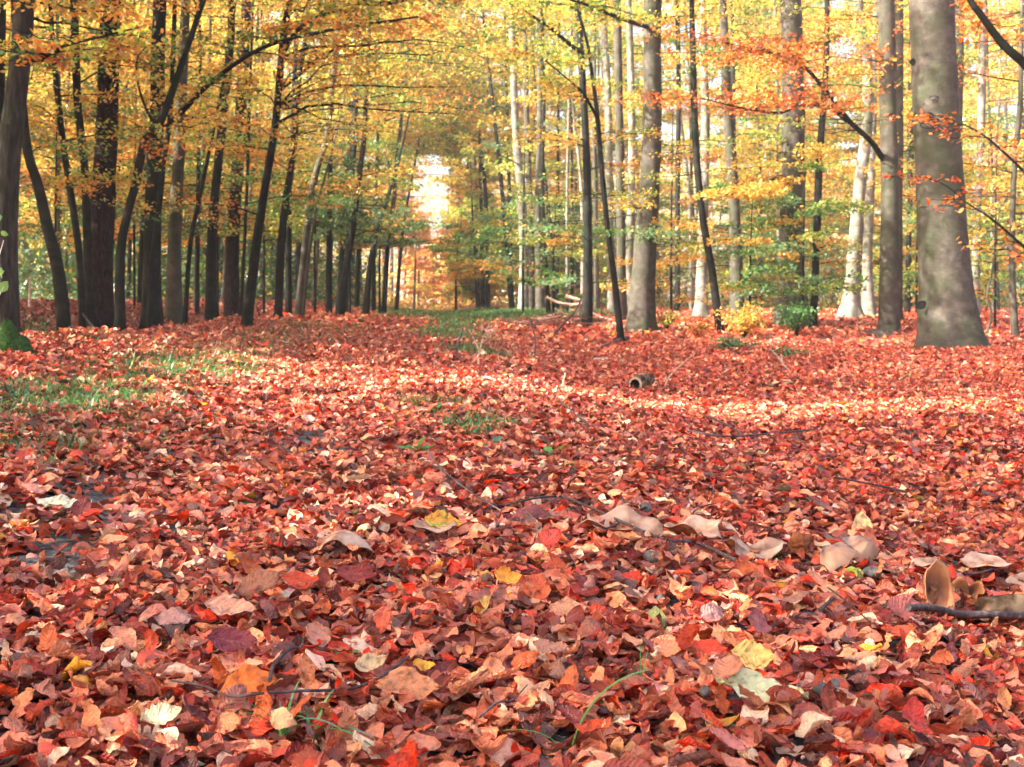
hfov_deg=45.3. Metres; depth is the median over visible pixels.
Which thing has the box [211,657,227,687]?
fallen leaf
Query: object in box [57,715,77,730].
fallen leaf
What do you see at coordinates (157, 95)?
beech tree
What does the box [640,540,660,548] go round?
fallen leaf
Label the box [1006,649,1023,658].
fallen leaf
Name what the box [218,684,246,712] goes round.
fallen leaf
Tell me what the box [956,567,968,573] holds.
fallen leaf
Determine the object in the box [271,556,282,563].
fallen leaf
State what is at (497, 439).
herb
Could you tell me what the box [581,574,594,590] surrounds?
fallen leaf
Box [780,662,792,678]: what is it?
fallen leaf
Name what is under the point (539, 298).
beech tree
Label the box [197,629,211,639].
fallen leaf
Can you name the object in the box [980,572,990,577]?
fallen leaf
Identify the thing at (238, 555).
fallen leaf
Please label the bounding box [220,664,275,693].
fallen leaf
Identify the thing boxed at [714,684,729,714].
fallen leaf
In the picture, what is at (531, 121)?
woodland tree
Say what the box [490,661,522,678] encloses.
fallen leaf
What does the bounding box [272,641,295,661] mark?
fallen leaf
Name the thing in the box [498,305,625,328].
brushwood
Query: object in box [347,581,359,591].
fallen leaf
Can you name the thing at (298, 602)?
fallen leaf
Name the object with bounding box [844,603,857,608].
fallen leaf
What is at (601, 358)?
stick
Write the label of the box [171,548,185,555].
fallen leaf
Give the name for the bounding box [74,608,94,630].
fallen leaf
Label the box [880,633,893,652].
fallen leaf
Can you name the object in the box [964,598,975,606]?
fallen leaf
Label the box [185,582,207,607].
fallen leaf
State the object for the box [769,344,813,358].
seedling
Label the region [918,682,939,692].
fallen leaf
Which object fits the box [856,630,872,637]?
fallen leaf
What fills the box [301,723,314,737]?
fallen leaf
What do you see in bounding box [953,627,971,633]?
fallen leaf
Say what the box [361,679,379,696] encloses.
fallen leaf
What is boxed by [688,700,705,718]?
fallen leaf
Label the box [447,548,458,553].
fallen leaf
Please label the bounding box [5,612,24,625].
fallen leaf
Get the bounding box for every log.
[628,373,654,388]
[975,594,1023,621]
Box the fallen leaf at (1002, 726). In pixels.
[996,717,1008,733]
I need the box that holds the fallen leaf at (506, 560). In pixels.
[496,559,517,564]
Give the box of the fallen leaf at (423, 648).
[408,642,436,657]
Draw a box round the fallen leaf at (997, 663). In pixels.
[992,658,1003,671]
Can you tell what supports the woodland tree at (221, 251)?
on the ground at (560, 735)
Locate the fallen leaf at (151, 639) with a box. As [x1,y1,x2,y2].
[144,628,158,650]
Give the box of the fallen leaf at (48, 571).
[42,564,53,579]
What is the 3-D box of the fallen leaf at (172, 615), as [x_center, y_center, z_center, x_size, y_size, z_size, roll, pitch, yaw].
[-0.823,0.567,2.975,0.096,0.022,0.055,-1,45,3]
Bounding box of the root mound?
[858,329,896,337]
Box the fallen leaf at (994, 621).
[987,616,998,629]
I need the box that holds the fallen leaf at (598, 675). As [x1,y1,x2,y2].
[590,665,603,683]
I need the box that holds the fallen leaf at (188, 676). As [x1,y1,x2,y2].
[161,671,192,686]
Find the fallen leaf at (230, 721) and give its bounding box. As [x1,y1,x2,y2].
[220,711,240,730]
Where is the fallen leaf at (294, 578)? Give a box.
[279,571,319,588]
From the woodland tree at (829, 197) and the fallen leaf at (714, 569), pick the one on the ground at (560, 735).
the woodland tree at (829, 197)
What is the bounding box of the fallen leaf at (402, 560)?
[398,555,408,565]
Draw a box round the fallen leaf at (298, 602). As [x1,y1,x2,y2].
[294,600,305,606]
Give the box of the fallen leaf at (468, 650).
[465,645,472,657]
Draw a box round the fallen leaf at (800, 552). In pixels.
[796,548,804,559]
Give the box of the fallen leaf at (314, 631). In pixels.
[305,621,330,647]
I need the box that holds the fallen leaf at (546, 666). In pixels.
[532,659,551,678]
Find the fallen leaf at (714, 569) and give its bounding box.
[707,563,719,576]
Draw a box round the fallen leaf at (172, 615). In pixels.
[154,607,191,624]
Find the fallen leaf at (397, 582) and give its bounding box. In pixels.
[391,576,404,590]
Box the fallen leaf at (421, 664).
[413,658,434,670]
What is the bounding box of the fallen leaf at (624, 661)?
[607,654,629,666]
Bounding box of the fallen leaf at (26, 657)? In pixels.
[21,653,35,661]
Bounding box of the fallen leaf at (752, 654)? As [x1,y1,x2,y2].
[731,638,774,669]
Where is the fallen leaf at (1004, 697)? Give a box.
[997,685,1011,709]
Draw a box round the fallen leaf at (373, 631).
[366,626,379,635]
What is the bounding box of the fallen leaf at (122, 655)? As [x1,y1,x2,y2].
[112,648,129,670]
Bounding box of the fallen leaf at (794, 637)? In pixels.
[785,635,815,643]
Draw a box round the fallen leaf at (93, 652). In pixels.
[67,646,106,659]
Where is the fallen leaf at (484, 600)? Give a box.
[473,594,489,613]
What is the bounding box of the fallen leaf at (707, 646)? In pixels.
[693,639,727,652]
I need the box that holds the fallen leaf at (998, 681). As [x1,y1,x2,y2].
[989,672,1014,683]
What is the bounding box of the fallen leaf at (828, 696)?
[820,680,836,714]
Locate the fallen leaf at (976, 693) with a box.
[960,679,984,703]
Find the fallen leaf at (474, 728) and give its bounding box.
[455,719,481,735]
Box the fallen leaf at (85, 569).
[75,566,103,573]
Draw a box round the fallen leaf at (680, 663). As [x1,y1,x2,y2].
[669,654,688,668]
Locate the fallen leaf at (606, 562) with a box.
[601,558,611,568]
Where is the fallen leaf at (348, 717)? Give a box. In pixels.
[334,706,358,739]
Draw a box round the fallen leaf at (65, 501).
[35,494,76,507]
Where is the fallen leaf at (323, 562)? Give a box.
[315,557,332,567]
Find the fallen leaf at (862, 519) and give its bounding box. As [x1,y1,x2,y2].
[851,512,872,529]
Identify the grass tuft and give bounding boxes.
[208,677,339,735]
[305,689,385,758]
[449,425,486,432]
[460,669,650,752]
[633,645,647,675]
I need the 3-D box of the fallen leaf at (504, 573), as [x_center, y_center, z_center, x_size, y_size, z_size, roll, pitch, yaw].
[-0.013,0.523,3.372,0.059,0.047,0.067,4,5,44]
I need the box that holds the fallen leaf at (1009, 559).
[1002,557,1017,566]
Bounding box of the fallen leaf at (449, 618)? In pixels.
[442,609,459,630]
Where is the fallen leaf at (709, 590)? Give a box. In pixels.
[699,586,718,596]
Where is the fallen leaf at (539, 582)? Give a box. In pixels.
[523,573,550,598]
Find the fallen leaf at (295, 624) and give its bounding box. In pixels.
[287,605,305,632]
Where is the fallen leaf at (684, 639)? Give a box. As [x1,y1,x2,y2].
[675,624,701,648]
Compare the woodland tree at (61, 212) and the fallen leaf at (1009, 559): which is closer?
the fallen leaf at (1009, 559)
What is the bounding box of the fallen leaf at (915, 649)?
[905,642,922,658]
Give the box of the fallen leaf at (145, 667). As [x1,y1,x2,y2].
[135,657,163,671]
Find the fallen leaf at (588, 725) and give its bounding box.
[574,718,603,732]
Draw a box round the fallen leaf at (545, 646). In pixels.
[532,639,566,653]
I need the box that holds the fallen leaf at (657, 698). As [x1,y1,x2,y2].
[642,692,667,702]
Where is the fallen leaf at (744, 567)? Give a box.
[736,559,756,574]
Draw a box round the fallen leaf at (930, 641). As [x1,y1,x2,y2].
[924,630,936,649]
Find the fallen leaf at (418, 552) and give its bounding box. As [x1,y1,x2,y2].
[412,549,431,555]
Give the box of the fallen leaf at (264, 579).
[238,568,279,598]
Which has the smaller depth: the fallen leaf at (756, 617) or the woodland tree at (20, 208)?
the fallen leaf at (756, 617)
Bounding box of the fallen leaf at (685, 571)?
[672,568,692,575]
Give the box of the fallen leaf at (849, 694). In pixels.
[835,687,857,701]
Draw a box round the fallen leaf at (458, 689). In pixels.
[448,680,469,695]
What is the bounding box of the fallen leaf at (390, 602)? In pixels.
[382,599,397,610]
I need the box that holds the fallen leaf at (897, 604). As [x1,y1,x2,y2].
[888,594,920,618]
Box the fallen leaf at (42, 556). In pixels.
[39,549,45,563]
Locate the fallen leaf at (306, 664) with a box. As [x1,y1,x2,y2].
[299,652,315,677]
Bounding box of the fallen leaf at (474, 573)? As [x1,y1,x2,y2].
[470,571,481,575]
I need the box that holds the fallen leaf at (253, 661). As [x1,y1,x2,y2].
[244,658,263,665]
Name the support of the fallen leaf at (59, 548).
on the fallen leaves at (410, 486)
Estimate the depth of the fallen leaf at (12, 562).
3.57 m
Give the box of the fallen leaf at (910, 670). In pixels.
[906,667,916,677]
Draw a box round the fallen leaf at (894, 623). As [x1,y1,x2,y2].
[888,620,899,626]
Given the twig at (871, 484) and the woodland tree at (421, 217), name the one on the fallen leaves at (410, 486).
the twig at (871, 484)
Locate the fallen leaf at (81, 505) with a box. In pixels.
[71,495,90,517]
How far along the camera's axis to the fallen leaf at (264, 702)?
2.24 m
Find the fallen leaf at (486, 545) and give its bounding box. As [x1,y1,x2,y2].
[478,539,490,551]
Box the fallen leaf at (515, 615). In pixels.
[511,609,520,620]
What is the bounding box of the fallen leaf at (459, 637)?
[448,633,470,641]
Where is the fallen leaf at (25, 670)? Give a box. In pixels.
[16,663,32,679]
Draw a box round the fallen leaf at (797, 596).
[778,591,809,602]
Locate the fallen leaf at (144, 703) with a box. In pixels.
[126,700,151,710]
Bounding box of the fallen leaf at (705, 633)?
[698,626,712,639]
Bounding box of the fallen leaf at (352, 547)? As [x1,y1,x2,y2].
[347,544,357,550]
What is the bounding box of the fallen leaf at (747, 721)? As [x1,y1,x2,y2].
[735,716,760,728]
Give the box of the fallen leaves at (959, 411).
[0,297,1023,679]
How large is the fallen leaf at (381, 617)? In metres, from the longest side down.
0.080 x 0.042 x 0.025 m
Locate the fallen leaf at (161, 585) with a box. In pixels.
[156,581,174,588]
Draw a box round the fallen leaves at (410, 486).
[0,390,1023,766]
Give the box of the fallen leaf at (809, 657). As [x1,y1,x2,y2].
[800,652,816,662]
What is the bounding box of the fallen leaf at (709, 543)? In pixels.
[704,540,713,551]
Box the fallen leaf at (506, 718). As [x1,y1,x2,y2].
[489,708,513,726]
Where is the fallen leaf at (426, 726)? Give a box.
[414,722,433,730]
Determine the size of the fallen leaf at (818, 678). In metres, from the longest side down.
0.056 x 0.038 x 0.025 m
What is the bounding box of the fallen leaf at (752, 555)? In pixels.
[746,552,755,558]
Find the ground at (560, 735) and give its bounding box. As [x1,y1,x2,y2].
[0,301,1023,766]
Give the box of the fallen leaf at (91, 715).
[81,699,102,740]
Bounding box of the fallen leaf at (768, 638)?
[761,632,775,643]
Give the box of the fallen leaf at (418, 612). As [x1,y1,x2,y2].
[414,608,430,615]
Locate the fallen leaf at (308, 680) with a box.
[300,671,318,688]
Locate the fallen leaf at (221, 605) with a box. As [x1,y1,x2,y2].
[204,596,256,614]
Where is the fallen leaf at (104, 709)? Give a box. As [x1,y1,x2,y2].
[100,705,114,713]
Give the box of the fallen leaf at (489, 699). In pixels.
[478,684,508,709]
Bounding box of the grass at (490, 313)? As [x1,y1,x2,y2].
[0,305,613,477]
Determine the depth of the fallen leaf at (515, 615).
2.99 m
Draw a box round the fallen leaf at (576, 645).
[563,634,580,654]
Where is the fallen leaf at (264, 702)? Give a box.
[253,684,273,723]
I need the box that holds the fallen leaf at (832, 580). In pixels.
[827,578,840,582]
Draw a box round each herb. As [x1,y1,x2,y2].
[333,649,358,656]
[397,436,434,450]
[428,402,442,412]
[483,436,511,448]
[541,446,564,454]
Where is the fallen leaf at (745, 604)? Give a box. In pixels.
[738,596,751,611]
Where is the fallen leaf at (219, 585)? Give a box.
[215,579,223,588]
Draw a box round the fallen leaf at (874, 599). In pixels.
[867,594,883,605]
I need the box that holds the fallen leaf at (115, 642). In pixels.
[103,637,125,647]
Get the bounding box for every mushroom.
[316,530,374,558]
[412,518,456,540]
[525,510,569,526]
[579,504,662,535]
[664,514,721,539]
[725,536,786,561]
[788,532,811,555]
[819,542,857,571]
[843,535,877,564]
[911,557,936,567]
[923,559,954,609]
[951,577,984,606]
[960,551,1011,582]
[1005,572,1023,585]
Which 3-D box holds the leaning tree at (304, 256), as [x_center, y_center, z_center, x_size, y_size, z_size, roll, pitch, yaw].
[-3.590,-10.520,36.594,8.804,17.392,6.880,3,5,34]
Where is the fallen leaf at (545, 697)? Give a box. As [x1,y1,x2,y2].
[537,687,554,712]
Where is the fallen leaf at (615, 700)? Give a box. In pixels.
[608,695,626,709]
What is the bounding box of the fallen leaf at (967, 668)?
[951,658,979,676]
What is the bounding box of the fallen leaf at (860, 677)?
[847,671,880,683]
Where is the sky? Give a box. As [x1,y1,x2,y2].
[9,0,1023,301]
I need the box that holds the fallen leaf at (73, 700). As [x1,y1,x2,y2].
[61,691,95,703]
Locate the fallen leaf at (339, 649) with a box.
[325,646,357,654]
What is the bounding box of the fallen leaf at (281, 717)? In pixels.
[270,707,296,729]
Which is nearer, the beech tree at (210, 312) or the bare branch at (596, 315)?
the beech tree at (210, 312)
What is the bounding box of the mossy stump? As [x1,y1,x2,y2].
[0,317,35,354]
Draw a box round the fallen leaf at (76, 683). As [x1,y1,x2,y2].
[67,667,91,691]
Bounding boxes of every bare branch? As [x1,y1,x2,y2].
[28,276,31,306]
[82,313,93,327]
[546,296,577,305]
[555,298,581,333]
[565,294,581,306]
[593,312,611,320]
[663,353,695,387]
[770,349,790,371]
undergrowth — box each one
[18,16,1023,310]
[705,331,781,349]
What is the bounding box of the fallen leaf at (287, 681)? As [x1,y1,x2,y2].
[266,674,298,690]
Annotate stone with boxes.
[639,502,651,512]
[643,550,658,562]
[656,595,664,603]
[699,685,709,697]
[812,682,825,696]
[828,678,839,690]
[862,566,881,578]
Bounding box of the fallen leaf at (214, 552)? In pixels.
[209,548,221,557]
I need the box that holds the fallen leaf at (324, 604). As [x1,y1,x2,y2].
[312,597,330,613]
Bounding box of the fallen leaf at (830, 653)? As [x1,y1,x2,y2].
[816,648,843,657]
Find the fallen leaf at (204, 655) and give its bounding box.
[197,646,211,659]
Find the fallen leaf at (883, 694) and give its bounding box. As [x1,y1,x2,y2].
[879,687,888,701]
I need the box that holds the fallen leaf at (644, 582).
[641,575,648,589]
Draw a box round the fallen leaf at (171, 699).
[167,696,174,704]
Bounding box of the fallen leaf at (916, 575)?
[904,570,920,579]
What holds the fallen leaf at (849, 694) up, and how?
on the fallen leaves at (410, 486)
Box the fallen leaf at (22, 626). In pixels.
[13,619,39,638]
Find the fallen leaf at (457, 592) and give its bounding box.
[452,589,473,597]
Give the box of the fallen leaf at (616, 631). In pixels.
[607,627,623,634]
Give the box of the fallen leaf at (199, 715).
[181,694,213,724]
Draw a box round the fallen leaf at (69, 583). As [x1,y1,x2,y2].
[62,579,78,588]
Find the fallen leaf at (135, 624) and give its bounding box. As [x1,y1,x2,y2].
[128,621,148,628]
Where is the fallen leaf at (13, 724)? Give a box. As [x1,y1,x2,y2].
[2,716,23,732]
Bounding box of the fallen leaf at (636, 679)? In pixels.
[619,675,646,685]
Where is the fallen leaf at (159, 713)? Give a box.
[140,701,181,724]
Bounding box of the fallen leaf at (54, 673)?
[51,660,56,684]
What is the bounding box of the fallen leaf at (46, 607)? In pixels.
[40,602,54,613]
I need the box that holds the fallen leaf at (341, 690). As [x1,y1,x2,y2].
[333,681,347,696]
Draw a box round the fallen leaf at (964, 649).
[960,639,969,658]
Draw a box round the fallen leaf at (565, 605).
[551,596,587,614]
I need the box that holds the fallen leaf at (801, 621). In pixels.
[788,615,807,624]
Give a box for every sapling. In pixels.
[0,215,8,293]
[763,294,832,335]
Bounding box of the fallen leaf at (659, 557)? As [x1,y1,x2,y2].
[651,552,661,559]
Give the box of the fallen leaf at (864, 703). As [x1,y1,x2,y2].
[856,695,883,728]
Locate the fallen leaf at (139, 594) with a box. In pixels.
[131,589,145,599]
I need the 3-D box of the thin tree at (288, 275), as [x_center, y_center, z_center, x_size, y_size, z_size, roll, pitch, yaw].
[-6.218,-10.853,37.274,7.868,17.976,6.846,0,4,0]
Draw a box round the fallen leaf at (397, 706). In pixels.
[390,695,405,721]
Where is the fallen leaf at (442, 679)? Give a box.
[434,673,452,691]
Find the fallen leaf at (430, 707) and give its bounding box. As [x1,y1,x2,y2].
[423,701,442,713]
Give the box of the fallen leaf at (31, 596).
[25,588,40,601]
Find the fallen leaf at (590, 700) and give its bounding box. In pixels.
[577,691,616,708]
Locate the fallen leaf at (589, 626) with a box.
[577,617,600,637]
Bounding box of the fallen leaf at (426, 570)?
[423,564,441,572]
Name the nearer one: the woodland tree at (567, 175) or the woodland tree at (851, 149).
the woodland tree at (567, 175)
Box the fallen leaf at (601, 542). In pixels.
[597,535,617,547]
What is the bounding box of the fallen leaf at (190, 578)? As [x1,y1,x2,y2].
[180,576,201,583]
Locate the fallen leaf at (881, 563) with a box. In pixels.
[875,558,884,575]
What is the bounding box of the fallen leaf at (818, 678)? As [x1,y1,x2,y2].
[802,668,823,688]
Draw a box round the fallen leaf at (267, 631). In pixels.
[263,620,271,642]
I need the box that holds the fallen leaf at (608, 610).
[591,606,612,615]
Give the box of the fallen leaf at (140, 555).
[134,549,149,558]
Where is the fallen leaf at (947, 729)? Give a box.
[927,720,961,734]
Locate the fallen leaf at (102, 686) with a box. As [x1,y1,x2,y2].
[96,679,120,695]
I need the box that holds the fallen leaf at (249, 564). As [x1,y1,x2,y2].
[241,553,260,573]
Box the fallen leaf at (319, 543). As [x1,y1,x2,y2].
[316,539,322,545]
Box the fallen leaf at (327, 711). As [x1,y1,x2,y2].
[314,701,332,718]
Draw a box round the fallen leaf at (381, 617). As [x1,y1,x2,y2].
[373,604,390,634]
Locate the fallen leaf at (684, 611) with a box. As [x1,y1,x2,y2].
[680,605,693,616]
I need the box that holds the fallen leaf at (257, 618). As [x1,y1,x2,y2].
[251,615,266,620]
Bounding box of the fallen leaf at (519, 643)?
[516,637,523,646]
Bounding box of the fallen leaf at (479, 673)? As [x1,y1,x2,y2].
[449,669,488,683]
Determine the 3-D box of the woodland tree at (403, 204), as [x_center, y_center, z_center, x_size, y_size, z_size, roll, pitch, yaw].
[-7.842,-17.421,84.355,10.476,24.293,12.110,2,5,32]
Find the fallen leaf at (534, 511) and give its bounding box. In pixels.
[515,505,548,517]
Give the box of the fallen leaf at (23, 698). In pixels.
[11,687,34,707]
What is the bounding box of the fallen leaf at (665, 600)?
[658,596,669,604]
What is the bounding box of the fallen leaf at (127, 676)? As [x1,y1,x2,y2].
[122,666,145,690]
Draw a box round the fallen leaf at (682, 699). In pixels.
[675,690,688,706]
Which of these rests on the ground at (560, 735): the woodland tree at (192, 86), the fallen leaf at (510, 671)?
the woodland tree at (192, 86)
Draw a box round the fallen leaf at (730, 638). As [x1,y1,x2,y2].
[721,630,740,646]
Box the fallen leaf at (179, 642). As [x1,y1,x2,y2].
[173,628,184,650]
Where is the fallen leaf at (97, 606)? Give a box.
[93,594,111,611]
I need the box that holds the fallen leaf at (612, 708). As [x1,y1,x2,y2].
[603,697,633,715]
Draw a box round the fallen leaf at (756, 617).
[748,608,771,633]
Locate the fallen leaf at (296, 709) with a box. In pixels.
[289,693,314,716]
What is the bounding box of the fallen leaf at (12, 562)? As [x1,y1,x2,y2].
[0,554,20,573]
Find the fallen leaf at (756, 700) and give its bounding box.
[737,683,764,709]
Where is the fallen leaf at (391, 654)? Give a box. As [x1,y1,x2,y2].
[382,649,400,667]
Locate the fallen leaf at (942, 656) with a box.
[929,647,951,664]
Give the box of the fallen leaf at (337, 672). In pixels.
[323,664,343,681]
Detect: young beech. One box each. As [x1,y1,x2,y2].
[5,63,149,301]
[19,80,224,309]
[138,111,292,316]
[205,129,333,313]
[241,138,400,311]
[272,126,435,314]
[316,202,449,311]
[431,241,507,310]
[461,118,582,312]
[501,193,625,311]
[590,118,727,321]
[694,193,812,308]
[729,159,869,328]
[839,186,999,312]
[910,138,1023,324]
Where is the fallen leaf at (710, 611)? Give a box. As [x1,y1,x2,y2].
[700,601,722,620]
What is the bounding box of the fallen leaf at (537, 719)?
[528,715,543,722]
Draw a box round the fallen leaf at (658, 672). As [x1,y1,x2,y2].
[654,662,665,677]
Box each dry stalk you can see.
[455,326,464,353]
[468,315,502,363]
[528,319,535,361]
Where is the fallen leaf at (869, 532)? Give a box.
[864,525,878,546]
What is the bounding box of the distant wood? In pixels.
[18,1,1023,303]
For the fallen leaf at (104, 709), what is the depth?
2.29 m
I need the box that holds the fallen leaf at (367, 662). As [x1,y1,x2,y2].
[355,652,385,671]
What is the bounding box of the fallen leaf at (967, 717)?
[955,708,977,728]
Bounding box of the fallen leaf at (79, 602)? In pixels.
[59,596,86,613]
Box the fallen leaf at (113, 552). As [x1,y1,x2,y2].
[108,542,117,559]
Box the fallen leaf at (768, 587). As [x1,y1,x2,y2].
[761,585,778,591]
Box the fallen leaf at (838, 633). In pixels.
[825,625,846,638]
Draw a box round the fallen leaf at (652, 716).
[634,708,668,722]
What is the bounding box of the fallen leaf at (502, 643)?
[482,637,511,652]
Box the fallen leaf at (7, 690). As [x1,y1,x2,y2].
[0,683,17,696]
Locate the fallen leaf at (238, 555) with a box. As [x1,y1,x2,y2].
[234,552,250,558]
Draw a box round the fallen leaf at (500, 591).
[491,586,506,602]
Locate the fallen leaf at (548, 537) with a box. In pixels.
[540,528,560,546]
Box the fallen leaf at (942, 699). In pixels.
[931,689,959,704]
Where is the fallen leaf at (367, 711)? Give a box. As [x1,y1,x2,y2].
[356,702,377,720]
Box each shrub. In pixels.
[656,303,684,328]
[671,315,720,335]
[712,299,773,337]
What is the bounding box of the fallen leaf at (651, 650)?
[645,644,654,653]
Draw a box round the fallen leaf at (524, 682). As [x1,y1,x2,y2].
[517,676,535,695]
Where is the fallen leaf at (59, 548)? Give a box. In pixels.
[51,542,68,551]
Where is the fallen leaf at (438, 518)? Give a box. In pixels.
[424,509,461,528]
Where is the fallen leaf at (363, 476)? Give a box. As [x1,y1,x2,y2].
[346,473,371,479]
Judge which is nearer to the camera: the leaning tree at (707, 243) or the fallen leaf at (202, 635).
the fallen leaf at (202, 635)
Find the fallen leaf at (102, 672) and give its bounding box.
[86,668,115,676]
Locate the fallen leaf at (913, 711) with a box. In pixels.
[902,695,925,732]
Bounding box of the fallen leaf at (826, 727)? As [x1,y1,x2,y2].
[819,720,850,732]
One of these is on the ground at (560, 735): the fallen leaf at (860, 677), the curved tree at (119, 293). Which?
the curved tree at (119, 293)
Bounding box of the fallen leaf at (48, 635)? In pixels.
[36,621,57,652]
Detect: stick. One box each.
[590,336,629,349]
[593,357,625,361]
[685,429,815,436]
[707,415,750,441]
[727,382,796,388]
[905,604,1023,618]
[941,556,1023,574]
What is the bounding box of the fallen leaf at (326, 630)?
[318,622,333,640]
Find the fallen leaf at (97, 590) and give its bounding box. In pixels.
[90,586,101,593]
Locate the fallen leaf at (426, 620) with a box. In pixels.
[415,613,433,625]
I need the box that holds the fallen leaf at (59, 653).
[45,648,74,656]
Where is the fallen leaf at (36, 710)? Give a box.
[25,698,55,721]
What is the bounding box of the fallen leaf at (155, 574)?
[134,565,161,581]
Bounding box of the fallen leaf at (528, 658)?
[511,650,540,668]
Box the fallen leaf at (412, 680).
[372,666,441,699]
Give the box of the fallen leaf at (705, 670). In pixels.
[692,657,711,677]
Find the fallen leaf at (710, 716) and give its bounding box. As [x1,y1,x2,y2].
[700,707,722,727]
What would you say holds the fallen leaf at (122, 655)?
on the fallen leaves at (410, 486)
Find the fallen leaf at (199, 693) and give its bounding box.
[189,690,213,697]
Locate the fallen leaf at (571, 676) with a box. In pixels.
[557,664,578,686]
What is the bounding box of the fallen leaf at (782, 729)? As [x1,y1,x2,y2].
[760,717,801,734]
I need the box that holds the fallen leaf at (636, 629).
[626,620,640,631]
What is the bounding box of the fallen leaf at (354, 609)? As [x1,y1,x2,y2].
[341,603,357,620]
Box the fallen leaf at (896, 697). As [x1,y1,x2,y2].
[887,685,908,706]
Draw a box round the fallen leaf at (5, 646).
[1,639,12,667]
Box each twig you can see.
[170,655,409,697]
[268,633,304,681]
[427,449,501,510]
[478,684,527,718]
[505,495,736,560]
[553,395,589,426]
[818,587,869,622]
[834,476,907,492]
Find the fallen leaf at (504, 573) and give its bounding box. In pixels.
[494,563,521,582]
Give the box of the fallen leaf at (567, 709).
[556,701,586,723]
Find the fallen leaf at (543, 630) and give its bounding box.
[536,621,549,636]
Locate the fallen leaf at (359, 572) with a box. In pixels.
[336,563,377,581]
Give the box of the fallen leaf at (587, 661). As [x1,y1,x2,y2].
[575,657,597,665]
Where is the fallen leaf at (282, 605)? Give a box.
[274,600,289,611]
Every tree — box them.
[0,0,182,332]
[0,1,46,122]
[4,0,72,330]
[5,0,143,237]
[5,0,173,253]
[5,0,206,328]
[5,3,75,229]
[6,0,79,245]
[6,0,149,255]
[6,0,169,230]
[6,0,169,329]
[6,3,191,148]
[6,5,168,243]
[6,10,131,297]
[6,12,135,248]
[7,0,277,302]
[7,6,92,213]
[7,7,67,239]
[18,20,149,237]
[21,25,178,235]
[26,1,183,217]
[27,0,132,280]
[30,5,135,296]
[32,0,215,300]
[32,0,239,275]
[33,0,235,229]
[37,0,146,242]
[37,0,164,328]
[37,8,167,233]
[54,0,444,328]
[58,3,281,316]
[60,0,236,254]
[66,1,244,235]
[68,11,275,240]
[81,0,224,239]
[85,1,316,304]
[88,0,270,331]
[89,5,272,252]
[94,0,307,328]
[116,0,294,324]
[119,0,250,248]
[120,2,342,247]
[126,5,271,280]
[128,0,399,316]
[141,0,492,326]
[144,8,343,299]
[146,0,302,315]
[165,0,309,320]
[165,2,345,212]
[166,2,283,298]
[167,0,342,245]
[169,0,295,323]
[174,0,284,239]
[177,1,348,297]
[191,5,293,265]
[193,0,328,267]
[201,30,314,246]
[202,0,470,318]
[213,0,432,305]
[239,0,431,313]
[241,0,455,245]
[244,0,526,314]
[253,0,464,312]
[265,27,360,317]
[269,0,489,307]
[277,5,474,305]
[278,0,518,317]
[290,13,412,296]
[291,14,466,254]
[302,6,522,312]
[303,0,535,310]
[303,2,481,306]
[311,0,518,307]
[312,3,424,305]
[325,42,409,289]
[333,1,546,313]
[333,29,575,314]
[346,0,582,309]
[358,116,512,308]
[360,0,605,310]
[367,137,410,256]
[370,5,530,307]
[373,113,462,256]
[376,44,562,309]
[376,142,404,289]
[379,200,433,305]
[380,185,409,295]
[382,2,550,308]
[385,189,417,301]
[386,4,519,303]
[388,91,509,303]
[389,0,517,306]
[389,186,419,297]
[389,230,450,306]
[390,199,428,305]
[391,218,454,306]
[391,223,430,303]
[397,1,590,308]
[400,1,532,295]
[402,7,582,309]
[406,244,445,303]
[407,18,515,304]
[408,0,683,326]
[409,245,415,308]
[413,0,565,292]
[416,228,495,304]
[419,139,470,266]
[423,118,496,301]
[427,235,459,302]
[427,268,459,306]
[430,168,457,235]
[435,136,478,300]
[463,0,623,313]
[478,7,675,342]
[481,2,588,292]
[485,9,642,310]
[488,0,643,311]
[490,11,604,239]
[491,0,601,295]
[491,0,663,306]
[500,32,599,294]
[502,0,592,269]
[503,0,675,302]
[504,0,749,332]
[515,0,604,308]
[515,0,676,315]
[520,24,668,286]
[526,0,641,310]
[533,0,678,319]
[536,12,675,303]
[546,0,719,309]
[559,0,642,280]
[566,0,674,241]
[578,42,714,285]
[586,4,700,295]
[599,0,717,302]
[608,0,961,334]
[611,0,741,311]
[622,0,763,331]
[623,0,754,310]
[624,0,780,318]
[643,0,760,286]
[661,0,764,315]
[677,0,833,276]
[682,0,820,310]
[683,3,841,305]
[683,27,816,301]
[693,0,869,302]
[693,0,877,325]
[695,1,836,304]
[709,0,846,274]
[709,1,831,306]
[709,10,817,274]
[710,13,849,296]
[718,0,857,288]
[727,0,906,328]
[728,27,845,267]
[740,0,857,288]
[762,0,847,244]
[769,0,906,305]
[805,0,916,315]
[806,0,915,319]
[807,0,916,296]
[811,0,992,295]
[812,0,976,291]
[818,9,911,301]
[831,10,916,312]
[837,0,1009,261]
[839,1,989,304]
[840,47,913,267]
[841,4,916,306]
[842,16,969,296]
[843,0,988,319]
[876,0,1018,219]
[877,0,1023,261]
[902,0,1023,313]
[903,19,975,292]
[904,2,1023,309]
[908,0,989,349]
[912,42,1019,276]
[955,0,1023,335]
[963,0,1009,290]
[963,0,1023,277]
[963,0,1023,305]
[963,0,1023,307]
[963,0,1023,310]
[963,1,1022,283]
[969,0,1023,276]
[973,206,1020,334]
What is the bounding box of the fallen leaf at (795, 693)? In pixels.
[765,685,802,702]
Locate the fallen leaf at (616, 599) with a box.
[605,591,625,607]
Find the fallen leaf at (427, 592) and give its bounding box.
[421,586,446,602]
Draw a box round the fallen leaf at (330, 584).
[326,580,337,588]
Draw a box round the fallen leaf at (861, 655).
[853,650,877,659]
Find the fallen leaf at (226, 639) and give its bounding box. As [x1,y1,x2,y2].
[207,627,259,651]

